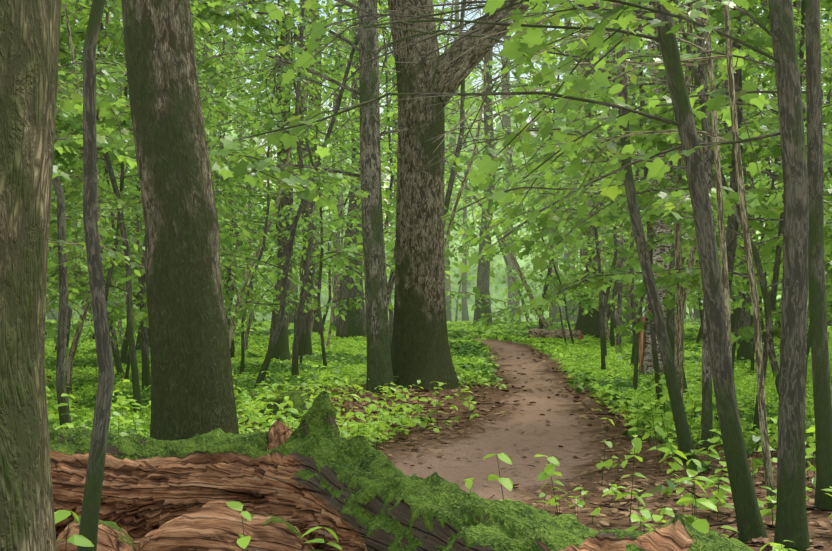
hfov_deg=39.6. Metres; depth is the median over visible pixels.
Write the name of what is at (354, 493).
mossy fallen log
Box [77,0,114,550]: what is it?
slim tree
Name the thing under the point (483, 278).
forest trees
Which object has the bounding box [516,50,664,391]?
tree
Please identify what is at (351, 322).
forest trees
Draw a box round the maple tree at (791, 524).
[349,0,809,550]
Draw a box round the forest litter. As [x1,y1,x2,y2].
[45,347,831,550]
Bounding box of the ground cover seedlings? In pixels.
[46,365,831,550]
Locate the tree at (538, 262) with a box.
[427,0,713,449]
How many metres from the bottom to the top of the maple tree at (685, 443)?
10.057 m
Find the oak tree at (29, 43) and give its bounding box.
[0,0,61,550]
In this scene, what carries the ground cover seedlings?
on the ground
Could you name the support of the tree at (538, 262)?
on the ground
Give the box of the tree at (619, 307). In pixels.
[500,43,626,355]
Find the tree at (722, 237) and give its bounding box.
[432,0,731,363]
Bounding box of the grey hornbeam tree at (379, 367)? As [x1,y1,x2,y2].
[141,0,505,392]
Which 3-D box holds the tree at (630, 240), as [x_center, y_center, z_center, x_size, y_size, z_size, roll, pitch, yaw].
[2.740,-2.589,16.015,2.470,9.004,2.436,1,-2,-35]
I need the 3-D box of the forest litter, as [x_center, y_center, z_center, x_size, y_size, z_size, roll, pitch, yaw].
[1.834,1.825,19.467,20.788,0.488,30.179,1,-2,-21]
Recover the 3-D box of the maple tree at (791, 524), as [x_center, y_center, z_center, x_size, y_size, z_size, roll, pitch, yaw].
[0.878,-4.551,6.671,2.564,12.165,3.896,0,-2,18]
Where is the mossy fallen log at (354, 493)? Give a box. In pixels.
[48,391,755,550]
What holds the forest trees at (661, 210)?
on the ground
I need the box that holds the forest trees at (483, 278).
[47,0,831,329]
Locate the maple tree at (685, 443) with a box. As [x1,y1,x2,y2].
[315,0,696,462]
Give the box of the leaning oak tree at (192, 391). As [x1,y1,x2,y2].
[121,0,238,440]
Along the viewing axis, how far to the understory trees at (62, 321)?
19.15 m
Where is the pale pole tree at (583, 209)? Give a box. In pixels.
[434,0,775,508]
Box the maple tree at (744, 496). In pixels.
[194,0,768,542]
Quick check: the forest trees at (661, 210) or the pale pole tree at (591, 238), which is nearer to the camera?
the forest trees at (661, 210)
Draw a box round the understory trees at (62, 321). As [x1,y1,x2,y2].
[47,0,480,428]
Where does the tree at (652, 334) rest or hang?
on the ground
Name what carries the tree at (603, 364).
on the ground
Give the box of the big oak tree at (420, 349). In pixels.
[388,0,531,390]
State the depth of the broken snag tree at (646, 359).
21.45 m
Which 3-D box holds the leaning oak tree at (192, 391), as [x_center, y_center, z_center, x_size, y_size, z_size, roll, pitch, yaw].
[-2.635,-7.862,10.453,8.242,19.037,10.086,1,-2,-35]
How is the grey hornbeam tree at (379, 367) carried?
on the ground
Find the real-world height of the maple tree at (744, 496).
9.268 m
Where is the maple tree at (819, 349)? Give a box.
[478,0,831,508]
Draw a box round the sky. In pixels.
[59,0,831,230]
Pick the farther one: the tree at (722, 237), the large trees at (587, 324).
the large trees at (587, 324)
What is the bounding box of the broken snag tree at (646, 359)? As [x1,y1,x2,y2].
[638,32,672,377]
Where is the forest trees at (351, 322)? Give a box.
[45,0,831,357]
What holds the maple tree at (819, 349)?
on the ground
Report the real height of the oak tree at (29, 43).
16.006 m
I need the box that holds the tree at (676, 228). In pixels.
[497,4,698,420]
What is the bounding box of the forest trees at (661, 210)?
[45,0,831,415]
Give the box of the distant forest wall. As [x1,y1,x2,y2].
[46,37,831,321]
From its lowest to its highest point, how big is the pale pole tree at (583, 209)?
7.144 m
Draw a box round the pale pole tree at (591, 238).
[516,0,639,362]
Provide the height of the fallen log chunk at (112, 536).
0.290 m
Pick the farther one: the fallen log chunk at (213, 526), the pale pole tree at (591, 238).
the pale pole tree at (591, 238)
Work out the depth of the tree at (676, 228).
13.43 m
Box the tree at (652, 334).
[488,2,663,406]
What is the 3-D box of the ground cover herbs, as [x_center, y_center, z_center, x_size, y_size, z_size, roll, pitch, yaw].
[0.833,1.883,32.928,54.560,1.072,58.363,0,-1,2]
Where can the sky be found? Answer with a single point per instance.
(471, 15)
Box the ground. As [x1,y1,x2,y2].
[45,323,831,550]
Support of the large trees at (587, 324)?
on the ground
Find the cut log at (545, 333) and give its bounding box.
[528,328,582,342]
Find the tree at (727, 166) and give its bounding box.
[554,0,804,430]
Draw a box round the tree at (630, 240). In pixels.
[552,3,717,249]
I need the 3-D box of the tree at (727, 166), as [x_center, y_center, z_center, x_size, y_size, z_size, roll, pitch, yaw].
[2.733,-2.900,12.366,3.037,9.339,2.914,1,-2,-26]
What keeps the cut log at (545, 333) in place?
on the ground
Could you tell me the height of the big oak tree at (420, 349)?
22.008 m
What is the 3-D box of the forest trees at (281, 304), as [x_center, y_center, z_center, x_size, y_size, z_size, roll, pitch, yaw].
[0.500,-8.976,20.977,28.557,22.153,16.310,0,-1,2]
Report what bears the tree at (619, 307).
on the ground
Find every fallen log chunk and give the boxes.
[56,516,135,550]
[132,501,313,550]
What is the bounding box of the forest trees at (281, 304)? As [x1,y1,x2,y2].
[45,0,831,394]
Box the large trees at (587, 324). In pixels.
[61,0,830,361]
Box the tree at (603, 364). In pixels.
[466,31,605,371]
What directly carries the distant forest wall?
on the ground
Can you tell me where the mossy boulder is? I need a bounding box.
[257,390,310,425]
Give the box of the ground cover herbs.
[44,318,831,550]

